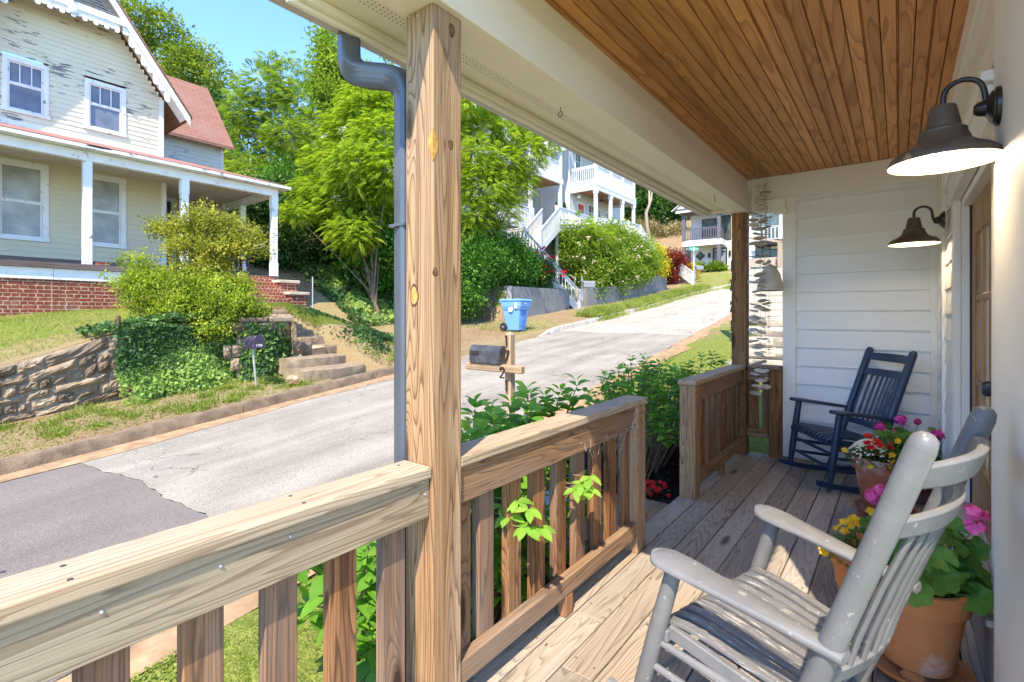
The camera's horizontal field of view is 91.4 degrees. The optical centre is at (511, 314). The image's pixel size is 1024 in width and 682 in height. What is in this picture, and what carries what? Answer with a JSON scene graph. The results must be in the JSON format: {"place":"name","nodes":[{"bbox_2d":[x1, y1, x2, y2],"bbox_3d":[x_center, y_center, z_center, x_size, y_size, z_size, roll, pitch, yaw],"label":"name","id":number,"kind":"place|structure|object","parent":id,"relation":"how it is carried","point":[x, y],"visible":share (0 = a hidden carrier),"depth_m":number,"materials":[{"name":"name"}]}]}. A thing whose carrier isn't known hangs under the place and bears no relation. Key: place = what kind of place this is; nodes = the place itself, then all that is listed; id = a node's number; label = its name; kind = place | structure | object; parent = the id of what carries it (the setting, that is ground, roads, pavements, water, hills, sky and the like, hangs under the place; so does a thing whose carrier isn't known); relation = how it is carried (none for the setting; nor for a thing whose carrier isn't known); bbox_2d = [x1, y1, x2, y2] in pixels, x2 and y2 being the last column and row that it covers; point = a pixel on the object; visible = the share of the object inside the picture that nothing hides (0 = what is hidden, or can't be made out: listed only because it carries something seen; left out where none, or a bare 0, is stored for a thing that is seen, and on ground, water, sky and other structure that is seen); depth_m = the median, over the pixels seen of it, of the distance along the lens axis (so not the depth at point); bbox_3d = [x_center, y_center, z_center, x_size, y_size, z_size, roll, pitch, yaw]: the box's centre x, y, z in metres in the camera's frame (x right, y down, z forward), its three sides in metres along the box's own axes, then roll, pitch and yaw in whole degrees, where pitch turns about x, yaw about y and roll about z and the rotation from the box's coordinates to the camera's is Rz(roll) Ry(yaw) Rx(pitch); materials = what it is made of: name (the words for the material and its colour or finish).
{"place":"outdoors","nodes":[
{"label":"outdoors","id":0,"kind":"place"},
{"bbox_2d":[0,308,156,361],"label":"lawn grass","id":1,"kind":"structure","parent":0,"point":[79,317],"depth_m":9.24,"materials":[{"name":"plant"}]},
{"bbox_2d":[0,463,208,681],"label":"road","id":2,"kind":"structure","parent":0,"point":[48,517],"depth_m":4.35,"materials":[{"name":"asphalt"}]},
{"bbox_2d":[0,357,465,481],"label":"gutter dirt","id":3,"kind":"structure","parent":2,"relation":"on","point":[105,452],"depth_m":6.55,"materials":[{"name":"soil"}]},
{"bbox_2d":[2,0,399,174],"label":"sky","id":4,"kind":"structure","parent":0,"point":[241,28],"materials":[{"name":"blue"}]},
{"bbox_2d":[81,331,691,516],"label":"road","id":5,"kind":"structure","parent":0,"point":[254,459],"depth_m":6.35,"materials":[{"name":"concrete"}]},
{"bbox_2d":[0,194,841,681],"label":"ground","id":6,"kind":"structure","parent":0,"point":[372,362],"depth_m":9.09,"materials":[{"name":"plant"}]},
{"bbox_2d":[0,324,220,423],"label":"stone wall","id":7,"kind":"structure","parent":6,"relation":"on","point":[65,379],"depth_m":7.26,"materials":[{"name":"brown stone"}]},
{"bbox_2d":[74,308,293,405],"bbox_3d":[-5.544,0.653,8.919,1.407,1.685,3.262,0,0,34],"label":"ivy","id":8,"kind":"object","parent":7,"relation":"on","point":[180,352],"visible":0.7,"depth_m":8.31,"materials":[{"name":"green plant"}]},
{"bbox_2d":[0,403,242,475],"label":"kerb","id":9,"kind":"structure","parent":6,"relation":"on","point":[47,455],"depth_m":6.29,"materials":[{"name":"concrete"}]},
{"bbox_2d":[0,0,309,315],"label":"old house","id":10,"kind":"structure","parent":6,"relation":"on","point":[110,130],"depth_m":12.72,"materials":[{"name":"white wood"}]},
{"bbox_2d":[0,157,49,242],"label":"window","id":11,"kind":"structure","parent":10,"relation":"in","point":[24,191],"depth_m":12.00,"materials":[{"name":"glass"}]},
{"bbox_2d":[0,53,49,119],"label":"window","id":12,"kind":"structure","parent":10,"relation":"in","point":[25,83],"depth_m":12.02,"materials":[{"name":"white paint"}]},
{"bbox_2d":[83,77,126,137],"bbox_3d":[-10.748,-5.464,13.220,0.085,1.312,0.920,0,0,38],"label":"window","id":13,"kind":"structure","parent":10,"relation":"in","point":[102,105],"depth_m":13.21,"materials":[{"name":"white paint"}]},
{"bbox_2d":[93,173,126,248],"bbox_3d":[-10.751,-2.739,13.216,0.085,1.902,0.930,0,0,38],"label":"window","id":14,"kind":"structure","parent":10,"relation":"in","point":[109,192],"depth_m":13.30,"materials":[{"name":"glass"}]},
{"bbox_2d":[167,197,176,265],"bbox_3d":[-11.062,-2.608,15.766,0.060,2.300,0.820,0,0,38],"label":"door","id":15,"kind":"structure","parent":10,"relation":"in","point":[171,202],"depth_m":15.97,"materials":[{"name":"white paint"}]},
{"bbox_2d":[119,0,244,111],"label":"tall tree","id":16,"kind":"object","parent":6,"relation":"on","point":[180,56],"visible":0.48,"depth_m":36.50,"materials":[{"name":"green plant"}]},
{"bbox_2d":[96,197,277,350],"bbox_3d":[-6.128,-0.734,9.443,3.210,3.206,2.336,0,0,-11],"label":"azalea shrub","id":17,"kind":"object","parent":6,"relation":"on","point":[188,287],"visible":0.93,"depth_m":9.42,"materials":[{"name":"green plant"}]},
{"bbox_2d":[0,341,393,440],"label":"verge weeds","id":18,"kind":"object","parent":6,"relation":"on","point":[265,380],"visible":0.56,"depth_m":7.33,"materials":[{"name":"green plant"}]},
{"bbox_2d":[0,337,393,457],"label":"verge ground ivy","id":19,"kind":"object","parent":6,"relation":"on","point":[54,415],"visible":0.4,"depth_m":7.06,"materials":[{"name":"green plant"}]},
{"bbox_2d":[0,338,393,458],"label":"dry straw","id":20,"kind":"object","parent":6,"relation":"on","point":[150,411],"visible":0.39,"depth_m":7.15,"materials":[{"name":"plant"}]},
{"bbox_2d":[198,78,256,174],"bbox_3d":[-21.130,-12.862,36.591,5.954,9.407,5.071,0,0,38],"label":"tall tree","id":21,"kind":"object","parent":6,"relation":"on","point":[216,94],"visible":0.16,"depth_m":36.43,"materials":[{"name":"green plant"}]},
{"bbox_2d":[243,335,264,387],"bbox_3d":[-4.428,0.880,8.570,0.473,1.083,0.180,0,0,42],"label":"mailbox","id":22,"kind":"object","parent":6,"relation":"on","point":[254,342],"visible":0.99,"depth_m":8.48,"materials":[{"name":"metal"}]},
{"bbox_2d":[200,166,321,276],"bbox_3d":[-9.218,-3.214,18.200,4.637,4.844,3.603,0,0,9],"label":"shrub","id":23,"kind":"object","parent":6,"relation":"on","point":[289,249],"visible":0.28,"depth_m":17.66,"materials":[{"name":"green plant"}]},
{"bbox_2d":[223,316,311,381],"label":"wall pillar","id":24,"kind":"structure","parent":6,"relation":"on","point":[297,347],"depth_m":9.45,"materials":[{"name":"brown stone"}]},
{"bbox_2d":[214,48,321,177],"bbox_3d":[-12.427,-10.069,26.642,8.962,11.197,6.492,0,0,38],"label":"locust tree","id":25,"kind":"object","parent":6,"relation":"on","point":[249,104],"visible":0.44,"depth_m":26.23,"materials":[{"name":"green plant"}]},
{"bbox_2d":[263,169,308,258],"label":"shrub","id":26,"kind":"object","parent":6,"relation":"on","point":[274,173],"visible":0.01,"depth_m":21.08,"materials":[{"name":"green plant"}]},
{"bbox_2d":[244,149,338,227],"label":"shrub","id":27,"kind":"object","parent":6,"relation":"on","point":[280,168],"visible":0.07,"depth_m":22.03,"materials":[{"name":"green plant"}]},
{"bbox_2d":[238,371,376,412],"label":"kerb","id":28,"kind":"structure","parent":6,"relation":"on","point":[273,399],"depth_m":8.62,"materials":[{"name":"concrete"}]},
{"bbox_2d":[264,302,354,326],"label":"bank grass","id":29,"kind":"structure","parent":6,"relation":"on","point":[323,320],"depth_m":12.37,"materials":[{"name":"plant"}]},
{"bbox_2d":[224,57,401,181],"bbox_3d":[-8.397,-6.407,23.777,9.782,10.310,4.913,0,0,-1],"label":"locust tree","id":30,"kind":"object","parent":6,"relation":"on","point":[283,148],"visible":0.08,"depth_m":22.68,"materials":[{"name":"green plant"}]},
{"bbox_2d":[268,310,365,381],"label":"stone steps","id":31,"kind":"structure","parent":6,"relation":"on","point":[323,361],"depth_m":9.82,"materials":[{"name":"concrete"}]},
{"bbox_2d":[289,218,359,271],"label":"shrub","id":32,"kind":"object","parent":6,"relation":"on","point":[315,252],"visible":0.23,"depth_m":18.99,"materials":[{"name":"green plant"}]},
{"bbox_2d":[278,80,393,320],"bbox_3d":[-5.684,-4.354,18.395,5.776,9.280,5.588,0,0,1],"label":"mimosa tree","id":33,"kind":"object","parent":6,"relation":"on","point":[362,192],"visible":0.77,"depth_m":17.33,"materials":[{"name":"green plant"}]},
{"bbox_2d":[292,21,380,125],"bbox_3d":[-7.942,-8.573,24.234,4.783,11.570,4.496,0,0,-19],"label":"slim tree","id":34,"kind":"object","parent":6,"relation":"on","point":[326,70],"visible":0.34,"depth_m":22.95,"materials":[{"name":"green plant"}]},
{"bbox_2d":[298,262,393,326],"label":"ivy","id":35,"kind":"object","parent":6,"relation":"on","point":[339,292],"visible":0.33,"depth_m":17.91,"materials":[{"name":"green plant"}]},
{"bbox_2d":[319,216,393,302],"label":"shrub","id":36,"kind":"object","parent":6,"relation":"on","point":[386,262],"visible":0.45,"depth_m":18.13,"materials":[{"name":"green plant"}]},
{"bbox_2d":[287,302,461,355],"bbox_3d":[-3.739,0.565,12.616,3.687,1.806,4.405,0,0,38],"label":"ivy","id":37,"kind":"object","parent":6,"relation":"on","point":[365,331],"visible":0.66,"depth_m":11.89,"materials":[{"name":"green plant"}]},
{"bbox_2d":[373,365,393,377],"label":"kerb","id":38,"kind":"structure","parent":6,"relation":"on","point":[385,371],"depth_m":10.18,"materials":[{"name":"concrete"}]},
{"bbox_2d":[130,491,648,681],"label":"clover","id":39,"kind":"object","parent":6,"relation":"on","point":[136,674],"visible":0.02,"depth_m":2.48,"materials":[{"name":"green plant"}]},
{"bbox_2d":[270,289,530,358],"bbox_3d":[-4.238,0.042,15.321,7.738,2.878,6.839,0,0,32],"label":"grassy bank","id":40,"kind":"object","parent":6,"relation":"on","point":[393,330],"visible":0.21,"depth_m":14.89,"materials":[{"name":"plant"}]},
{"bbox_2d":[55,296,768,681],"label":"verge dirt","id":41,"kind":"structure","parent":6,"relation":"on","point":[147,652],"depth_m":2.91,"materials":[{"name":"soil"}]},
{"bbox_2d":[321,97,562,240],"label":"balcony house","id":42,"kind":"structure","parent":6,"relation":"on","point":[548,178],"depth_m":27.63,"materials":[{"name":"grey"}]},
{"bbox_2d":[466,332,524,417],"bbox_3d":[-0.196,0.975,5.976,0.860,1.550,0.212,0,0,38],"label":"mailbox","id":43,"kind":"object","parent":6,"relation":"on","point":[492,358],"visible":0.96,"depth_m":5.89,"materials":[{"name":"brown wood"}]},
{"bbox_2d":[461,221,548,322],"bbox_3d":[-0.734,-1.623,19.484,2.899,4.347,6.734,0,0,38],"label":"shrub","id":44,"kind":"object","parent":6,"relation":"on","point":[486,264],"visible":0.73,"depth_m":18.59,"materials":[{"name":"green plant"}]},
{"bbox_2d":[461,97,563,314],"bbox_3d":[-0.607,-4.479,19.361,6.030,9.120,4.139,0,0,-1],"label":"mimosa tree","id":45,"kind":"object","parent":6,"relation":"on","point":[502,197],"visible":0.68,"depth_m":18.97,"materials":[{"name":"green plant"}]},
{"bbox_2d":[498,299,531,330],"bbox_3d":[0.091,0.001,16.209,0.920,1.030,0.715,0,0,32],"label":"wheelie bin","id":46,"kind":"object","parent":6,"relation":"on","point":[515,313],"visible":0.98,"depth_m":15.97,"materials":[{"name":"blue plastic"}]},
{"bbox_2d":[467,319,562,333],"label":"drive weeds","id":47,"kind":"object","parent":6,"relation":"on","point":[531,325],"visible":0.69,"depth_m":16.99,"materials":[{"name":"green plant"}]},
{"bbox_2d":[471,554,569,641],"bbox_3d":[-0.169,1.748,2.534,0.530,0.218,2.000,0,0,38],"label":"mulch bed","id":48,"kind":"object","parent":6,"relation":"on","point":[547,580],"visible":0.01,"depth_m":3.21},
{"bbox_2d":[356,540,375,681],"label":"hydrangea","id":49,"kind":"object","parent":48,"relation":"on","point":[360,628],"visible":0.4,"depth_m":1.99,"materials":[{"name":"green plant"}]},
{"bbox_2d":[297,374,602,681],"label":"hydrangea","id":50,"kind":"object","parent":48,"relation":"on","point":[481,428],"visible":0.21,"depth_m":2.41,"materials":[{"name":"green plant"}]},
{"bbox_2d":[506,206,580,308],"bbox_3d":[1.897,-2.850,24.328,3.305,5.535,3.090,0,0,38],"label":"stair flight","id":51,"kind":"object","parent":6,"relation":"on","point":[545,234],"visible":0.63,"depth_m":24.66,"materials":[{"name":"grey paint"}]},
{"bbox_2d":[525,246,566,288],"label":"rose bush","id":52,"kind":"object","parent":6,"relation":"on","point":[550,278],"visible":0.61,"depth_m":22.36,"materials":[{"name":"green plant"}]},
{"bbox_2d":[538,322,578,336],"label":"kerb","id":53,"kind":"structure","parent":6,"relation":"on","point":[562,327],"depth_m":16.88,"materials":[{"name":"concrete"}]},
{"bbox_2d":[502,275,666,316],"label":"retaining wall","id":54,"kind":"structure","parent":6,"relation":"on","point":[545,300],"depth_m":23.02,"materials":[{"name":"grey paint"}]},
{"bbox_2d":[557,210,615,280],"bbox_3d":[3.906,-3.332,25.619,2.629,4.070,2.915,0,0,38],"label":"sapling","id":55,"kind":"object","parent":6,"relation":"on","point":[591,224],"visible":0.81,"depth_m":25.43,"materials":[{"name":"green plant"}]},
{"bbox_2d":[580,277,594,309],"bbox_3d":[3.407,-1.002,22.588,0.700,1.520,0.267,0,0,3],"label":"mailbox","id":56,"kind":"object","parent":6,"relation":"on","point":[587,284],"visible":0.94,"depth_m":22.54,"materials":[{"name":"metal"}]},
{"bbox_2d":[533,141,656,282],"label":"house","id":57,"kind":"structure","parent":6,"relation":"on","point":[590,188],"depth_m":30.68,"materials":[{"name":"grey"}]},
{"bbox_2d":[549,216,669,298],"bbox_3d":[5.834,-3.116,28.593,4.137,5.237,11.604,0,0,38],"label":"flowering shrub","id":58,"kind":"object","parent":6,"relation":"on","point":[618,262],"visible":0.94,"depth_m":26.64,"materials":[{"name":"green plant"}]},
{"bbox_2d":[566,425,679,503],"bbox_3d":[1.363,1.428,5.173,1.320,0.279,1.950,0,0,38],"label":"mulch bed","id":59,"kind":"object","parent":6,"relation":"on","point":[675,482],"visible":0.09,"depth_m":4.50,"materials":[{"name":"wood"}]},
{"bbox_2d":[582,352,688,484],"bbox_3d":[1.328,0.981,4.878,1.046,1.251,1.666,0,0,38],"label":"hydrangea","id":60,"kind":"object","parent":59,"relation":"on","point":[652,388],"visible":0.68,"depth_m":4.62,"materials":[{"name":"green plant"}]},
{"bbox_2d":[645,479,670,497],"bbox_3d":[1.179,1.462,4.215,0.232,0.152,0.289,0,0,-10],"label":"begonia","id":61,"kind":"object","parent":59,"relation":"on","point":[653,487],"visible":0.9,"depth_m":4.18,"materials":[{"name":"red plant"}]},
{"bbox_2d":[655,350,730,435],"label":"hydrangea","id":62,"kind":"object","parent":59,"relation":"on","point":[689,373],"visible":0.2,"depth_m":5.64,"materials":[{"name":"green plant"}]},
{"bbox_2d":[572,282,716,321],"bbox_3d":[7.672,-0.963,26.955,2.712,2.539,18.112,0,0,36],"label":"liriope edging","id":63,"kind":"object","parent":6,"relation":"on","point":[600,310],"visible":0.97,"depth_m":24.19,"materials":[{"name":"green plant"}]},
{"bbox_2d":[268,0,1023,681],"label":"porch house","id":64,"kind":"structure","parent":6,"relation":"on","point":[814,112],"depth_m":2.61,"materials":[{"name":"brown wood"}]},
{"bbox_2d":[0,460,431,681],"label":"porch railing","id":65,"kind":"object","parent":64,"relation":"on","point":[93,616],"visible":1,"depth_m":1.20,"materials":[{"name":"wood"}]},
{"bbox_2d":[461,395,646,681],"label":"porch railing","id":66,"kind":"object","parent":64,"relation":"on","point":[506,460],"visible":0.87,"depth_m":2.28,"materials":[{"name":"wood"}]},
{"bbox_2d":[678,364,745,499],"bbox_3d":[1.855,0.977,4.542,0.140,0.930,1.603,0,0,38],"label":"porch railing","id":67,"kind":"object","parent":64,"relation":"on","point":[711,440],"visible":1,"depth_m":4.29,"materials":[{"name":"wood"}]},
{"bbox_2d":[747,172,772,395],"bbox_3d":[2.444,-0.309,4.931,0.236,2.218,0.127,0,0,-7],"label":"wind chime","id":68,"kind":"object","parent":64,"relation":"hanging from","point":[760,187],"visible":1,"depth_m":4.92,"materials":[{"name":"metal"}]},
{"bbox_2d":[747,364,782,457],"bbox_3d":[2.594,0.977,5.125,0.311,0.930,0.160,0,0,38],"label":"porch railing","id":69,"kind":"object","parent":64,"relation":"on","point":[772,414],"visible":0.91,"depth_m":5.08,"materials":[{"name":"wood"}]},
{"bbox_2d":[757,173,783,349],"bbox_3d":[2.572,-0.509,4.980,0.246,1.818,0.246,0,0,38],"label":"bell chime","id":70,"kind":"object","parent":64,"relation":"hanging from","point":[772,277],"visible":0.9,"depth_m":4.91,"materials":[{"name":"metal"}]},
{"bbox_2d":[607,405,996,681],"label":"rocking chair","id":71,"kind":"object","parent":64,"relation":"on","point":[837,642],"visible":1,"depth_m":1.42,"materials":[{"name":"grey paint"}]},
{"bbox_2d":[778,347,917,492],"bbox_3d":[2.955,0.864,4.324,0.958,1.148,0.756,0,0,3],"label":"rocking chair","id":72,"kind":"object","parent":64,"relation":"on","point":[832,437],"visible":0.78,"depth_m":4.31,"materials":[{"name":"blue paint"}]},
{"bbox_2d":[830,538,871,612],"bbox_3d":[1.737,1.305,2.487,0.270,0.270,0.270,0,0,38],"label":"flower pot","id":73,"kind":"object","parent":64,"relation":"on","point":[840,570],"visible":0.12,"depth_m":2.47,"materials":[{"name":"ceramic"}]},
{"bbox_2d":[818,507,874,567],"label":"flower plant","id":74,"kind":"object","parent":73,"relation":"in","point":[845,531],"visible":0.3,"depth_m":2.48,"materials":[{"name":"yellow plant"}]},
{"bbox_2d":[859,484,884,533],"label":"geranium plant","id":75,"kind":"object","parent":73,"relation":"on","point":[872,496],"visible":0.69,"depth_m":2.60,"materials":[{"name":"pink plant"}]},
{"bbox_2d":[856,508,868,517],"bbox_3d":[2.578,1.408,3.439,0.318,0.081,0.255,0,0,25],"label":"pot feet","id":76,"kind":"object","parent":64,"relation":"on","point":[859,513],"visible":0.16,"depth_m":3.56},
{"bbox_2d":[853,498,918,514],"bbox_3d":[2.592,1.355,3.469,0.370,0.036,0.370,0,0,38],"label":"pot saucer","id":77,"kind":"object","parent":76,"relation":"on","point":[858,504],"visible":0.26,"depth_m":3.52,"materials":[{"name":"ceramic"}]},
{"bbox_2d":[851,450,897,508],"bbox_3d":[2.592,1.159,3.469,0.400,0.355,0.400,0,0,38],"label":"flower pot","id":78,"kind":"object","parent":77,"relation":"on","point":[867,478],"visible":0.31,"depth_m":3.42,"materials":[{"name":"ceramic"}]},
{"bbox_2d":[837,428,912,469],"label":"flower plant","id":79,"kind":"object","parent":78,"relation":"in","point":[897,440],"visible":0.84,"depth_m":3.39,"materials":[{"name":"multicoloured plant"}]},
{"bbox_2d":[888,205,944,246],"bbox_3d":[2.928,-0.651,3.627,0.322,0.276,0.305,0,0,38],"label":"wall lamp","id":80,"kind":"object","parent":64,"relation":"attached to","point":[914,233],"visible":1,"depth_m":3.58,"materials":[{"name":"black metal"}]},
{"bbox_2d":[882,653,957,681],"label":"pot feet","id":81,"kind":"object","parent":64,"relation":"on","point":[908,675],"visible":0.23,"depth_m":1.90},
{"bbox_2d":[876,655,976,681],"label":"pot saucer","id":82,"kind":"object","parent":81,"relation":"on","point":[892,670],"visible":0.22,"depth_m":1.95,"materials":[{"name":"ceramic"}]},
{"bbox_2d":[872,563,972,678],"bbox_3d":[1.617,1.210,1.998,0.344,0.335,0.344,0,0,38],"label":"flower pot","id":83,"kind":"object","parent":82,"relation":"on","point":[926,641],"visible":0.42,"depth_m":1.88,"materials":[{"name":"ceramic"}]},
{"bbox_2d":[864,504,993,615],"bbox_3d":[1.631,0.922,1.998,0.437,0.383,0.435,0,0,3],"label":"geranium plant","id":84,"kind":"object","parent":83,"relation":"in","point":[959,568],"visible":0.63,"depth_m":1.87,"materials":[{"name":"green plant"}]},
{"bbox_2d":[915,488,932,503],"bbox_3d":[3.121,1.275,3.907,0.330,0.330,0.330,0,0,38],"label":"flower pot","id":85,"kind":"object","parent":64,"relation":"on","point":[923,496],"visible":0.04,"depth_m":3.79,"materials":[{"name":"ceramic"}]},
{"bbox_2d":[874,415,944,460],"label":"geranium plant","id":86,"kind":"object","parent":85,"relation":"on","point":[902,419],"visible":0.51,"depth_m":3.97,"materials":[{"name":"pink plant"}]},
{"bbox_2d":[887,76,1002,175],"bbox_3d":[1.459,-0.651,1.691,0.305,0.276,0.305,0,0,38],"label":"wall lamp","id":87,"kind":"object","parent":64,"relation":"attached to","point":[947,141],"visible":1,"depth_m":1.66,"materials":[{"name":"black metal"}]},
{"bbox_2d":[970,180,990,547],"bbox_3d":[2.237,0.232,2.398,0.144,1.740,1.340,0,0,38],"label":"front door","id":88,"kind":"structure","parent":64,"relation":"in","point":[980,212],"depth_m":2.61,"materials":[{"name":"brown wood"}]},
{"bbox_2d":[645,190,652,240],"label":"bare trunk","id":89,"kind":"object","parent":6,"relation":"on","point":[646,215],"visible":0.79,"depth_m":49.89,"materials":[{"name":"beige plant"}]},
{"bbox_2d":[624,187,681,227],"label":"hillside tree","id":90,"kind":"object","parent":6,"relation":"on","point":[657,209],"visible":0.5,"depth_m":58.23,"materials":[{"name":"green plant"}]},
{"bbox_2d":[644,217,671,239],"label":"dry bush","id":91,"kind":"object","parent":6,"relation":"on","point":[658,231],"visible":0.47,"depth_m":54.04,"materials":[{"name":"beige plant"}]},
{"bbox_2d":[651,241,673,281],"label":"shrub","id":92,"kind":"object","parent":6,"relation":"on","point":[665,268],"visible":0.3,"depth_m":33.20,"materials":[{"name":"yellow plant"}]},
{"bbox_2d":[662,220,681,236],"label":"dry bush","id":93,"kind":"object","parent":6,"relation":"on","point":[677,231],"visible":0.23,"depth_m":55.05,"materials":[{"name":"beige plant"}]},
{"bbox_2d":[662,200,688,223],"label":"hillside tree","id":94,"kind":"object","parent":6,"relation":"on","point":[675,216],"visible":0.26,"depth_m":60.15,"materials":[{"name":"green plant"}]},
{"bbox_2d":[659,246,694,284],"bbox_3d":[12.033,-3.462,37.619,3.421,3.548,2.695,0,0,-14],"label":"red maple","id":95,"kind":"object","parent":6,"relation":"on","point":[678,258],"visible":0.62,"depth_m":37.09,"materials":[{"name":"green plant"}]},
{"bbox_2d":[676,264,693,284],"bbox_3d":[12.626,-3.170,37.000,0.191,2.508,2.357,0,0,-23],"label":"stair railing","id":96,"kind":"object","parent":6,"relation":"on","point":[689,273],"visible":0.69,"depth_m":36.58,"materials":[{"name":"white paint"}]},
{"bbox_2d":[671,205,782,268],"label":"modern house","id":97,"kind":"structure","parent":6,"relation":"on","point":[710,237],"depth_m":43.55,"materials":[{"name":"white"}]},
{"bbox_2d":[702,218,716,239],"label":"window","id":98,"kind":"structure","parent":97,"relation":"in","point":[705,222],"depth_m":44.52,"materials":[{"name":"grey glass"}]},
{"bbox_2d":[713,247,726,268],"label":"door","id":99,"kind":"structure","parent":97,"relation":"in","point":[723,250],"depth_m":43.78,"materials":[{"name":"blue paint"}]},
{"bbox_2d":[721,215,730,239],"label":"window","id":100,"kind":"structure","parent":97,"relation":"in","point":[725,219],"depth_m":43.59,"materials":[{"name":"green glass"}]},
{"bbox_2d":[761,213,778,239],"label":"window","id":101,"kind":"structure","parent":97,"relation":"in","point":[774,220],"depth_m":40.47,"materials":[{"name":"grey glass"}]},
{"bbox_2d":[727,317,782,365],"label":"block wall","id":102,"kind":"structure","parent":6,"relation":"on","point":[774,334],"depth_m":9.85,"materials":[{"name":"stone"}]},
{"bbox_2d":[731,234,782,310],"bbox_3d":[7.180,-0.510,11.641,3.906,3.104,0.160,0,0,38],"label":"deck guard","id":103,"kind":"object","parent":6,"relation":"on","point":[777,261],"visible":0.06,"depth_m":12.21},
{"bbox_2d":[749,268,782,316],"bbox_3d":[7.313,-0.233,9.850,5.300,1.750,0.130,0,0,38],"label":"board fence","id":104,"kind":"object","parent":6,"relation":"on","point":[776,298],"depth_m":11.05,"materials":[{"name":"white paint"}]},
{"bbox_2d":[563,289,757,334],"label":"road","id":105,"kind":"structure","parent":0,"point":[693,314],"depth_m":19.48,"materials":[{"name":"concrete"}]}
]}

